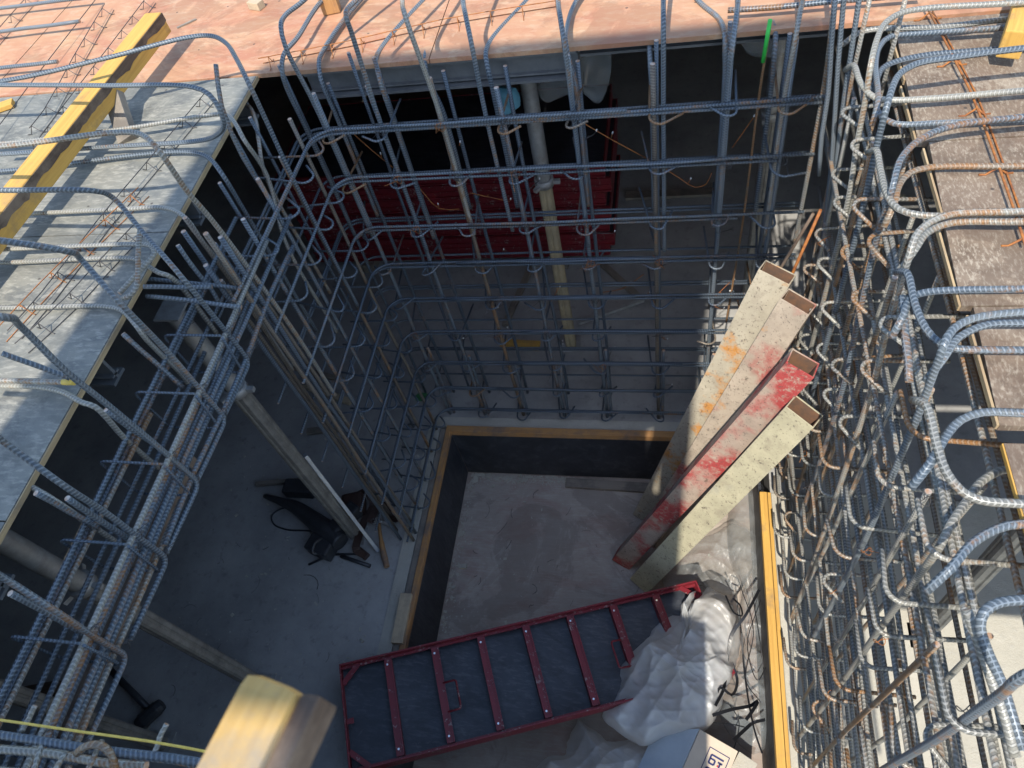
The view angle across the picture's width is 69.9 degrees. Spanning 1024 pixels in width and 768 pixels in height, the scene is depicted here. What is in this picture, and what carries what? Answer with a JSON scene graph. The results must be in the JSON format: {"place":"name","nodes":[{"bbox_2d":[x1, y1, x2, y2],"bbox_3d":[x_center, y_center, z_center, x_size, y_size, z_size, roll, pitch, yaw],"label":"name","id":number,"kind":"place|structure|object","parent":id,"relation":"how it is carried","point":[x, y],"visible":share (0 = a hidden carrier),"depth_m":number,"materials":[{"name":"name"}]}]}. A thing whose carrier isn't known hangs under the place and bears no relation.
{"place":"outdoors","nodes":[
{"label":"outdoors","id":0,"kind":"place"},
{"bbox_2d":[23,680,60,695],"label":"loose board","id":1,"kind":"object","parent":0,"point":[45,687],"visible":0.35,"depth_m":4.68,"materials":[{"name":"black wood"}]},
{"bbox_2d":[57,456,196,740],"bbox_3d":[-1.409,0.730,2.692,0.100,0.050,1.050,2,55,13],"label":"rebar","id":2,"kind":"object","parent":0,"point":[97,647],"visible":0.07,"depth_m":2.61,"materials":[{"name":"grey metal"}]},
{"bbox_2d":[197,675,335,767],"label":"guard rail timber","id":3,"kind":"object","parent":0,"point":[266,722],"visible":1,"depth_m":0.66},
{"bbox_2d":[362,261,379,272],"bbox_3d":[-1.188,-1.393,6.683,0.100,0.095,0.950,1,55,12],"label":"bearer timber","id":4,"kind":"object","parent":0,"point":[372,264],"visible":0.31,"depth_m":6.41,"materials":[{"name":"wood"}]},
{"bbox_2d":[0,24,1023,767],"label":"floor slab","id":5,"kind":"structure","parent":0,"point":[184,600],"depth_m":5.57,"materials":[{"name":"concrete"}]},
{"bbox_2d":[0,678,176,752],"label":"shoring prop","id":6,"kind":"object","parent":5,"relation":"on","point":[110,725],"visible":0.34,"depth_m":3.97,"materials":[{"name":"metal"}]},
{"bbox_2d":[110,667,165,727],"bbox_3d":[-2.339,1.897,4.552,0.175,0.090,0.509,-42,57,-18],"label":"sledgehammer","id":7,"kind":"object","parent":5,"relation":"on","point":[148,715],"visible":0.95,"depth_m":4.44,"materials":[{"name":"black metal"}]},
{"bbox_2d":[0,529,276,682],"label":"shoring prop","id":8,"kind":"object","parent":5,"relation":"on","point":[28,554],"visible":0.72,"depth_m":3.37,"materials":[{"name":"metal"}]},
{"bbox_2d":[0,33,444,541],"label":"rebar cage","id":9,"kind":"object","parent":5,"relation":"on","point":[234,278],"visible":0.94,"depth_m":3.35,"materials":[{"name":"metal"}]},
{"bbox_2d":[153,300,367,544],"bbox_3d":[-1.241,0.354,4.041,0.165,2.333,0.177,1,55,12],"label":"shoring prop","id":10,"kind":"object","parent":5,"relation":"on","point":[247,402],"visible":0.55,"depth_m":3.82,"materials":[{"name":"metal"}]},
{"bbox_2d":[255,478,298,486],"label":"loose board","id":11,"kind":"object","parent":5,"relation":"on","point":[270,482],"visible":0.55,"depth_m":5.30,"materials":[{"name":"wood"}]},
{"bbox_2d":[282,479,314,498],"bbox_3d":[-1.509,0.744,5.213,0.220,0.100,0.110,1,55,12],"label":"tool case","id":12,"kind":"object","parent":5,"relation":"on","point":[294,488],"visible":0.74,"depth_m":5.17,"materials":[{"name":"black plastic"}]},
{"bbox_2d":[263,494,362,561],"bbox_3d":[-1.424,0.968,4.996,0.775,0.166,0.404,4,56,15],"label":"demolition hammer","id":13,"kind":"object","parent":5,"relation":"on","point":[327,540],"visible":1,"depth_m":4.90,"materials":[{"name":"black plastic"}]},
{"bbox_2d":[308,558,322,565],"bbox_3d":[-1.280,1.173,4.907,0.173,0.016,0.016,-24,54,-6],"label":"chisel","id":14,"kind":"object","parent":5,"relation":"on","point":[315,561],"visible":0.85,"depth_m":4.90,"materials":[{"name":"black metal"}]},
{"bbox_2d":[293,366,344,379],"bbox_3d":[-1.565,-0.088,5.848,0.536,0.028,0.040,14,59,20],"label":"loose board","id":15,"kind":"object","parent":5,"relation":"on","point":[329,376],"visible":0.16,"depth_m":5.79,"materials":[{"name":"brown wood"}]},
{"bbox_2d":[306,426,337,434],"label":"loose board","id":16,"kind":"object","parent":5,"relation":"on","point":[313,430],"visible":0.45,"depth_m":5.50,"materials":[{"name":"wood"}]},
{"bbox_2d":[298,379,350,405],"bbox_3d":[-1.497,0.056,5.731,0.602,0.028,0.050,18,60,23],"label":"loose board","id":17,"kind":"object","parent":5,"relation":"on","point":[346,401],"visible":0.26,"depth_m":5.65,"materials":[{"name":"wood"}]},
{"bbox_2d":[303,453,379,551],"bbox_3d":[-1.068,0.765,4.636,0.022,0.849,0.384,-36,56,-14],"label":"straight edge","id":18,"kind":"object","parent":5,"relation":"on","point":[336,496],"visible":1,"depth_m":4.59,"materials":[{"name":"metal"}]},
{"bbox_2d":[335,553,355,555],"bbox_3d":[-1.087,1.135,4.894,0.232,0.015,0.015,-3,54,9],"label":"chisel","id":19,"kind":"object","parent":5,"relation":"on","point":[337,554],"visible":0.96,"depth_m":4.89,"materials":[{"name":"black metal"}]},
{"bbox_2d":[340,554,370,567],"bbox_3d":[-1.037,1.171,4.851,0.230,0.025,0.025,13,58,20],"label":"chisel","id":20,"kind":"object","parent":5,"relation":"on","point":[356,561],"visible":1,"depth_m":4.84,"materials":[{"name":"black metal"}]},
{"bbox_2d":[341,489,401,559],"bbox_3d":[-1.018,0.913,4.960,0.430,0.134,0.390,33,67,30],"label":"tool belt","id":21,"kind":"object","parent":5,"relation":"on","point":[370,513],"visible":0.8,"depth_m":4.97,"materials":[{"name":"brown leather"}]},
{"bbox_2d":[374,518,389,567],"bbox_3d":[-0.842,1.033,4.892,0.139,0.042,0.388,-24,54,-6],"label":"hammer","id":22,"kind":"object","parent":5,"relation":"on","point":[384,557],"visible":0.84,"depth_m":4.85,"materials":[{"name":"wood"}]},
{"bbox_2d":[415,393,428,400],"bbox_3d":[-0.686,0.099,5.561,0.117,0.001,0.081,1,55,12],"label":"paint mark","id":23,"kind":"object","parent":5,"relation":"on","point":[419,397],"visible":0.46,"depth_m":5.57,"materials":[{"name":"paint"}]},
{"bbox_2d":[502,257,538,326],"bbox_3d":[0.080,-0.790,6.009,0.050,0.028,0.820,11,58,19],"label":"loose board","id":24,"kind":"object","parent":5,"relation":"on","point":[519,292],"visible":0.5,"depth_m":5.95,"materials":[{"name":"wood"}]},
{"bbox_2d":[500,339,540,346],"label":"loose board","id":25,"kind":"object","parent":5,"relation":"on","point":[524,343],"visible":0.46,"depth_m":5.65,"materials":[{"name":"wood"}]},
{"bbox_2d":[217,0,831,542],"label":"rebar cage","id":26,"kind":"object","parent":5,"relation":"on","point":[783,100],"visible":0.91,"depth_m":3.73,"materials":[{"name":"metal"}]},
{"bbox_2d":[354,134,392,167],"bbox_3d":[-0.734,-1.217,3.837,0.157,0.239,0.030,1,55,12],"label":"spacer strip","id":27,"kind":"object","parent":26,"relation":"attached to","point":[372,150],"visible":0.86,"depth_m":3.84,"materials":[{"name":"metal"}]},
{"bbox_2d":[420,188,458,209],"bbox_3d":[-0.406,-1.019,4.050,0.195,0.176,0.030,1,55,12],"label":"spacer strip","id":28,"kind":"object","parent":26,"relation":"attached to","point":[437,203],"visible":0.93,"depth_m":4.10,"materials":[{"name":"metal"}]},
{"bbox_2d":[585,124,645,157],"bbox_3d":[0.489,-1.191,3.586,0.324,0.252,0.031,1,55,12],"label":"spacer strip","id":29,"kind":"object","parent":26,"relation":"attached to","point":[614,140],"visible":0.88,"depth_m":3.60,"materials":[{"name":"metal"}]},
{"bbox_2d":[603,274,643,292],"bbox_3d":[0.659,-0.595,4.416,0.272,0.159,0.031,1,55,12],"label":"spacer strip","id":30,"kind":"object","parent":26,"relation":"attached to","point":[625,286],"visible":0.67,"depth_m":4.45,"materials":[{"name":"metal"}]},
{"bbox_2d":[666,169,711,187],"bbox_3d":[0.884,-1.041,3.712,0.249,0.144,0.030,1,55,12],"label":"spacer strip","id":31,"kind":"object","parent":26,"relation":"attached to","point":[690,179],"visible":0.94,"depth_m":3.73,"materials":[{"name":"metal"}]},
{"bbox_2d":[732,108,759,147],"bbox_3d":[1.103,-1.203,3.424,0.130,0.252,0.030,1,55,12],"label":"spacer strip","id":32,"kind":"object","parent":26,"relation":"attached to","point":[744,130],"visible":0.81,"depth_m":3.46,"materials":[{"name":"metal"}]},
{"bbox_2d":[780,213,814,267],"bbox_3d":[1.345,-0.604,3.617,0.203,0.578,0.016,-10,53,4],"label":"thin rod","id":33,"kind":"object","parent":26,"relation":"attached to","point":[797,239],"visible":0.65,"depth_m":3.50,"materials":[{"name":"grey metal"}]},
{"bbox_2d":[377,417,679,654],"bbox_3d":[0.373,1.022,4.675,2.235,0.014,1.865,1,55,12],"label":"concrete upstand","id":34,"kind":"object","parent":5,"relation":"on","point":[401,576],"visible":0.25,"depth_m":5.09,"materials":[{"name":"grey concrete"}]},
{"bbox_2d":[520,83,580,351],"bbox_3d":[0.260,-1.010,4.623,0.165,2.468,0.177,1,55,12],"label":"shoring prop","id":35,"kind":"object","parent":5,"relation":"on","point":[544,185],"visible":0.62,"depth_m":4.39,"materials":[{"name":"metal"}]},
{"bbox_2d":[492,86,520,114],"bbox_3d":[-0.029,-1.485,3.824,0.148,0.158,0.111,1,55,12],"label":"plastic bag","id":36,"kind":"object","parent":35,"relation":"attached to","point":[515,94],"visible":0.34,"depth_m":3.78,"materials":[{"name":"blue plastic"}]},
{"bbox_2d":[577,299,643,324],"bbox_3d":[0.769,-0.564,5.703,0.548,0.028,0.030,-20,53,-3],"label":"loose board","id":37,"kind":"object","parent":5,"relation":"on","point":[621,307],"visible":0.87,"depth_m":5.69,"materials":[{"name":"wood"}]},
{"bbox_2d":[592,256,639,293],"bbox_3d":[0.691,-1.045,6.065,0.050,0.028,1.124,-32,55,-11],"label":"loose board","id":38,"kind":"object","parent":5,"relation":"on","point":[612,273],"visible":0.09,"depth_m":5.89,"materials":[{"name":"wood"}]},
{"bbox_2d":[625,187,714,200],"bbox_3d":[1.389,-1.648,6.353,0.806,0.028,0.095,1,55,12],"label":"loose board","id":39,"kind":"object","parent":5,"relation":"on","point":[680,193],"visible":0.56,"depth_m":6.33,"materials":[{"name":"wood"}]},
{"bbox_2d":[737,40,786,304],"bbox_3d":[1.594,-1.362,4.598,0.165,2.468,0.177,1,55,12],"label":"shoring prop","id":40,"kind":"object","parent":5,"relation":"on","point":[779,69],"visible":0.24,"depth_m":4.57,"materials":[{"name":"metal"}]},
{"bbox_2d":[771,493,1023,767],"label":"concrete strip","id":41,"kind":"object","parent":5,"relation":"on","point":[1005,626],"visible":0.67,"depth_m":4.02,"materials":[{"name":"beige concrete"}]},
{"bbox_2d":[907,519,1020,646],"bbox_3d":[2.057,0.675,3.034,0.165,2.473,0.177,1,55,12],"label":"shoring prop","id":42,"kind":"object","parent":41,"relation":"on","point":[983,576],"visible":0.23,"depth_m":3.19,"materials":[{"name":"metal"}]},
{"bbox_2d":[772,0,1023,767],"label":"rebar cage","id":43,"kind":"object","parent":5,"relation":"on","point":[947,725],"visible":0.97,"depth_m":2.53,"materials":[{"name":"metal"}]},
{"bbox_2d":[791,209,821,273],"bbox_3d":[1.406,-0.543,3.692,0.173,0.827,0.016,-12,53,3],"label":"thin rod","id":44,"kind":"object","parent":43,"relation":"attached to","point":[807,240],"visible":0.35,"depth_m":3.50,"materials":[{"name":"metal"}]},
{"bbox_2d":[996,5,1023,58],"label":"timber post","id":45,"kind":"object","parent":43,"relation":"on","point":[1013,33],"visible":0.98,"depth_m":2.56,"materials":[{"name":"yellow wood"}]},
{"bbox_2d":[1000,443,1023,531],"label":"formwork deck","id":46,"kind":"structure","parent":43,"relation":"on","point":[1013,455],"depth_m":1.80,"materials":[{"name":"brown wood"}]},
{"bbox_2d":[413,445,764,767],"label":"pit floor","id":47,"kind":"structure","parent":0,"point":[528,550],"depth_m":5.18,"materials":[{"name":"grey concrete"}]},
{"bbox_2d":[173,487,683,694],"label":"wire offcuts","id":48,"kind":"object","parent":47,"relation":"on","point":[473,551],"visible":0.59,"depth_m":5.16,"materials":[{"name":"grey metal"}]},
{"bbox_2d":[146,412,722,764],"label":"mortar crumbs","id":49,"kind":"object","parent":47,"relation":"on","point":[476,476],"visible":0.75,"depth_m":5.50,"materials":[{"name":"concrete"}]},
{"bbox_2d":[388,425,790,767],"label":"pit formwork","id":50,"kind":"object","parent":47,"relation":"on","point":[589,452],"visible":0.76,"depth_m":5.09,"materials":[{"name":"black wood"}]},
{"bbox_2d":[391,593,412,644],"bbox_3d":[-0.680,1.449,4.534,0.075,0.030,0.308,-1,55,11],"label":"loose board","id":51,"kind":"object","parent":50,"relation":"on","point":[401,619],"visible":1,"depth_m":4.52,"materials":[{"name":"grey wood"}]},
{"bbox_2d":[339,580,734,767],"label":"formwork shutter","id":52,"kind":"object","parent":50,"relation":"on","point":[410,704],"visible":0.91,"depth_m":4.28,"materials":[{"name":"red paint"}]},
{"bbox_2d":[602,587,740,745],"bbox_3d":[0.992,1.615,4.251,0.586,0.329,1.049,30,66,28],"label":"plastic bag","id":53,"kind":"object","parent":52,"relation":"on","point":[676,675],"visible":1,"depth_m":4.17,"materials":[{"name":"white plastic"}]},
{"bbox_2d":[718,664,738,695],"bbox_3d":[1.244,1.715,4.187,0.096,0.098,0.272,23,62,25],"label":"plastic strap","id":54,"kind":"object","parent":53,"relation":"attached to","point":[735,689],"visible":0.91,"depth_m":4.17,"materials":[{"name":"black plastic"}]},
{"bbox_2d":[713,722,744,727],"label":"plastic strap","id":55,"kind":"object","parent":53,"relation":"on","point":[729,723],"visible":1,"depth_m":4.06,"materials":[{"name":"black plastic"}]},
{"bbox_2d":[727,702,739,748],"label":"plastic strap","id":56,"kind":"object","parent":53,"relation":"hanging from","point":[738,722],"visible":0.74,"depth_m":4.14,"materials":[{"name":"plastic"}]},
{"bbox_2d":[725,595,742,616],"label":"plastic strap","id":57,"kind":"object","parent":53,"relation":"on","point":[738,603],"visible":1,"depth_m":4.36,"materials":[{"name":"black plastic"}]},
{"bbox_2d":[712,699,758,720],"bbox_3d":[1.269,1.850,4.096,0.287,0.097,0.098,-20,53,-3],"label":"plastic strap","id":58,"kind":"object","parent":53,"relation":"on","point":[754,704],"visible":1,"depth_m":4.10,"materials":[{"name":"black plastic"}]},
{"bbox_2d":[714,589,759,706],"bbox_3d":[1.290,1.515,4.261,0.072,0.099,0.739,19,61,23],"label":"plastic strap","id":59,"kind":"object","parent":53,"relation":"on","point":[731,637],"visible":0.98,"depth_m":4.28,"materials":[{"name":"black plastic"}]},
{"bbox_2d":[537,720,647,767],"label":"plastic sheet","id":60,"kind":"object","parent":50,"relation":"in","point":[587,747],"visible":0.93,"depth_m":4.25,"materials":[{"name":"white plastic"}]},
{"bbox_2d":[565,478,648,492],"bbox_3d":[0.814,0.767,5.499,0.830,0.030,0.075,2,55,13],"label":"loose board","id":61,"kind":"object","parent":47,"relation":"on","point":[608,485],"visible":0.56,"depth_m":5.51,"materials":[{"name":"wood"}]},
{"bbox_2d":[638,729,737,767],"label":"cardboard box","id":62,"kind":"object","parent":47,"relation":"on","point":[673,751],"visible":0.98,"depth_m":4.01,"materials":[{"name":"white cardboard"}]},
{"bbox_2d":[633,260,795,519],"bbox_3d":[1.136,0.208,4.463,0.898,2.290,0.189,-18,53,-1],"label":"steel tube","id":63,"kind":"object","parent":47,"relation":"on","point":[771,283],"visible":0.77,"depth_m":4.05,"materials":[{"name":"beige metal"}]},
{"bbox_2d":[612,348,818,568],"bbox_3d":[1.036,0.574,4.213,1.040,2.306,0.149,-3,54,10],"label":"steel tube","id":64,"kind":"object","parent":47,"relation":"on","point":[787,380],"visible":1,"depth_m":3.81,"materials":[{"name":"red metal"}]},
{"bbox_2d":[630,396,822,591],"bbox_3d":[1.108,0.744,4.185,0.937,2.133,0.172,-4,54,9],"label":"steel tube","id":65,"kind":"object","parent":47,"relation":"on","point":[787,430],"visible":0.91,"depth_m":3.82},
{"bbox_2d":[652,288,816,547],"bbox_3d":[1.157,0.358,4.329,0.918,2.322,0.177,-14,53,2],"label":"steel tube","id":66,"kind":"object","parent":47,"relation":"on","point":[788,317],"visible":0.74,"depth_m":3.71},
{"bbox_2d":[731,752,756,767],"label":"cardboard box","id":67,"kind":"object","parent":47,"relation":"on","point":[742,760],"visible":1,"depth_m":4.00,"materials":[{"name":"cardboard"}]},
{"bbox_3d":[-4.081,-0.651,5.191,0.200,2.600,14.200,1,55,12],"label":"concrete wall","id":68,"kind":"object","parent":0,"visible":0},
{"bbox_2d":[0,76,259,599],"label":"formwork deck","id":69,"kind":"structure","parent":68,"relation":"on","point":[34,422],"depth_m":2.97,"materials":[{"name":"grey wood"}]},
{"bbox_2d":[0,98,14,111],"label":"wood offcut","id":70,"kind":"object","parent":69,"relation":"on","point":[8,104],"visible":0.97,"depth_m":3.73,"materials":[{"name":"yellow wood"}]},
{"bbox_2d":[0,187,148,341],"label":"wire spacer","id":71,"kind":"object","parent":69,"relation":"on","point":[50,272],"visible":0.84,"depth_m":2.86,"materials":[{"name":"brown metal"}]},
{"bbox_2d":[14,225,142,352],"bbox_3d":[-1.625,-0.373,2.776,0.109,0.046,0.634,16,59,22],"label":"wire spacer","id":72,"kind":"object","parent":69,"relation":"on","point":[69,293],"visible":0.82,"depth_m":2.75,"materials":[{"name":"metal"}]},
{"bbox_2d":[0,12,170,253],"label":"deck timber","id":73,"kind":"object","parent":69,"relation":"on","point":[87,110],"visible":0.83,"depth_m":3.23,"materials":[{"name":"yellow wood"}]},
{"bbox_2d":[7,94,212,338],"bbox_3d":[-1.631,-0.766,3.059,0.113,0.046,1.448,8,57,17],"label":"wire spacer","id":74,"kind":"object","parent":69,"relation":"on","point":[103,214],"visible":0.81,"depth_m":3.01,"materials":[{"name":"metal"}]},
{"bbox_2d":[0,187,294,767],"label":"rebar cage","id":75,"kind":"object","parent":69,"relation":"on","point":[175,469],"visible":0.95,"depth_m":2.43,"materials":[{"name":"metal"}]},
{"bbox_2d":[0,705,201,767],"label":"rebar cage","id":76,"kind":"object","parent":75,"relation":"attached to","point":[138,758],"visible":0.93,"depth_m":1.70,"materials":[{"name":"metal"}]},
{"bbox_2d":[0,719,205,752],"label":"yellow cord","id":77,"kind":"object","parent":76,"relation":"attached to","point":[106,735],"visible":0.92,"depth_m":1.63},
{"bbox_2d":[0,0,1010,98],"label":"formwork deck","id":78,"kind":"structure","parent":68,"relation":"on","point":[528,49],"depth_m":3.52,"materials":[{"name":"orange wood"}]},
{"bbox_2d":[0,0,38,44],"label":"wire spacer","id":79,"kind":"object","parent":78,"relation":"on","point":[10,15],"visible":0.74,"depth_m":4.34,"materials":[{"name":"metal"}]},
{"bbox_2d":[0,19,80,33],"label":"loose rebar","id":80,"kind":"object","parent":79,"relation":"on","point":[77,21],"visible":1,"depth_m":4.12,"materials":[{"name":"metal"}]},
{"bbox_2d":[0,0,78,9],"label":"loose rebar","id":81,"kind":"object","parent":78,"relation":"on","point":[29,4],"visible":1,"depth_m":4.32,"materials":[{"name":"metal"}]},
{"bbox_2d":[0,0,94,124],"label":"wire spacer","id":82,"kind":"object","parent":78,"relation":"on","point":[44,65],"visible":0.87,"depth_m":3.89,"materials":[{"name":"metal"}]},
{"bbox_2d":[0,59,58,69],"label":"loose rebar","id":83,"kind":"object","parent":82,"relation":"on","point":[31,64],"visible":1,"depth_m":3.85,"materials":[{"name":"metal"}]},
{"bbox_2d":[28,3,113,134],"bbox_3d":[-2.304,-1.688,3.863,0.118,0.046,1.175,-7,54,7],"label":"wire spacer","id":84,"kind":"object","parent":78,"relation":"on","point":[75,54],"visible":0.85,"depth_m":3.84,"materials":[{"name":"metal"}]},
{"bbox_2d":[33,0,155,149],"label":"wire spacer","id":85,"kind":"object","parent":78,"relation":"on","point":[121,31],"visible":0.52,"depth_m":3.79,"materials":[{"name":"metal"}]},
{"bbox_2d":[177,18,195,28],"bbox_3d":[-1.759,-1.949,3.961,0.112,0.006,0.012,-32,55,-12],"label":"wood offcut","id":86,"kind":"object","parent":78,"relation":"on","point":[186,23],"visible":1,"depth_m":3.96,"materials":[{"name":"beige wood"}]},
{"bbox_2d":[246,0,265,10],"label":"wood offcut","id":87,"kind":"object","parent":78,"relation":"on","point":[257,5],"visible":1,"depth_m":3.90,"materials":[{"name":"beige wood"}]},
{"bbox_2d":[318,0,340,15],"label":"timber post","id":88,"kind":"object","parent":78,"relation":"on","point":[328,7],"visible":1,"depth_m":3.72,"materials":[{"name":"brown wood"}]},
{"bbox_2d":[258,0,555,70],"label":"wire spacer","id":89,"kind":"object","parent":78,"relation":"on","point":[423,28],"visible":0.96,"depth_m":3.47,"materials":[{"name":"metal"}]},
{"bbox_2d":[728,0,881,12],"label":"loose rebar","id":90,"kind":"object","parent":78,"relation":"on","point":[783,6],"visible":0.77,"depth_m":3.02,"materials":[{"name":"metal"}]},
{"bbox_3d":[4.850,-2.750,4.837,0.150,2.600,8.800,1,55,12],"label":"concrete wall","id":91,"kind":"object","parent":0,"visible":0},
{"bbox_2d":[888,13,1023,430],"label":"formwork deck","id":92,"kind":"structure","parent":91,"relation":"on","point":[978,255],"depth_m":2.36,"materials":[{"name":"brown wood"}]},
{"bbox_2d":[914,11,1023,246],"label":"wire spacer","id":93,"kind":"object","parent":92,"relation":"on","point":[933,16],"visible":0.84,"depth_m":2.45,"materials":[{"name":"brown metal"}]},
{"bbox_3d":[0.473,-1.372,6.321,0.100,0.095,0.950,1,55,12],"label":"bearer timber","id":94,"kind":"object","parent":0,"visible":0},
{"bbox_2d":[313,245,610,261],"bbox_3d":[-0.407,-1.492,6.450,2.580,0.125,0.962,1,55,12],"label":"formwork shutter","id":95,"kind":"object","parent":94,"relation":"on","point":[340,257],"visible":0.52,"depth_m":6.18,"materials":[{"name":"red paint"}]},
{"bbox_2d":[312,155,620,252],"bbox_3d":[-0.389,-1.548,6.317,2.580,0.125,0.962,1,55,12],"label":"formwork shutter","id":96,"kind":"object","parent":95,"relation":"on","point":[502,241],"visible":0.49,"depth_m":6.02,"materials":[{"name":"red paint"}]},
{"bbox_2d":[303,221,609,240],"bbox_3d":[-0.444,-1.640,6.227,2.580,0.125,0.962,1,55,12],"label":"formwork shutter","id":97,"kind":"object","parent":96,"relation":"on","point":[330,234],"visible":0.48,"depth_m":5.98,"materials":[{"name":"red paint"}]},
{"bbox_2d":[297,133,617,230],"bbox_3d":[-0.447,-1.700,6.102,2.580,0.125,0.962,1,55,12],"label":"formwork shutter","id":98,"kind":"object","parent":97,"relation":"on","point":[325,223],"visible":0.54,"depth_m":5.80,"materials":[{"name":"red paint"}]},
{"bbox_2d":[287,192,606,217],"bbox_3d":[-0.498,-1.790,6.008,2.580,0.125,0.962,1,55,12],"label":"formwork shutter","id":99,"kind":"object","parent":98,"relation":"on","point":[488,203],"visible":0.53,"depth_m":5.72,"materials":[{"name":"red paint"}]},
{"bbox_2d":[287,98,617,204],"bbox_3d":[-0.474,-1.859,5.885,2.580,0.125,0.962,1,55,12],"label":"formwork shutter","id":100,"kind":"object","parent":99,"relation":"on","point":[566,186],"visible":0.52,"depth_m":5.59,"materials":[{"name":"red paint"}]},
{"bbox_2d":[274,84,612,192],"bbox_3d":[-0.534,-1.935,5.783,2.580,0.125,0.962,1,55,12],"label":"formwork shutter","id":101,"kind":"object","parent":100,"relation":"on","point":[426,149],"visible":0.56,"depth_m":5.68,"materials":[{"name":"red paint"}]},
{"bbox_3d":[1.437,1.652,4.452,0.346,0.255,1.056,1,55,12],"label":"plastic sheet","id":102,"kind":"object","parent":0,"visible":0},
{"bbox_2d":[733,718,764,740],"bbox_3d":[1.306,1.906,4.059,0.227,0.092,0.042,-29,54,-10],"label":"plastic strap","id":103,"kind":"object","parent":102,"relation":"on","point":[742,731],"visible":0.97,"depth_m":4.08,"materials":[{"name":"black plastic"}]},
{"bbox_2d":[740,585,760,701],"bbox_3d":[1.407,1.536,4.352,0.068,0.079,0.675,-1,55,11],"label":"plastic strap","id":104,"kind":"object","parent":102,"relation":"on","point":[751,644],"visible":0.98,"depth_m":4.35,"materials":[{"name":"plastic"}]},
{"bbox_2d":[741,633,762,753],"bbox_3d":[1.352,1.754,4.179,0.030,0.099,0.652,-5,54,8],"label":"plastic strap","id":105,"kind":"object","parent":102,"relation":"on","point":[747,692],"visible":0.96,"depth_m":4.21,"materials":[{"name":"black plastic"}]},
{"bbox_2d":[747,600,764,680],"bbox_3d":[1.451,1.520,4.358,0.100,0.071,0.483,1,55,12],"label":"plastic strap","id":106,"kind":"object","parent":102,"relation":"on","point":[747,647],"visible":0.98,"depth_m":4.35,"materials":[{"name":"black plastic"}]},
{"bbox_2d":[754,604,767,719],"bbox_3d":[1.462,1.598,4.289,0.019,0.074,0.683,-2,54,10],"label":"plastic strap","id":107,"kind":"object","parent":102,"relation":"on","point":[761,650],"visible":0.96,"depth_m":4.30,"materials":[{"name":"plastic"}]}
]}

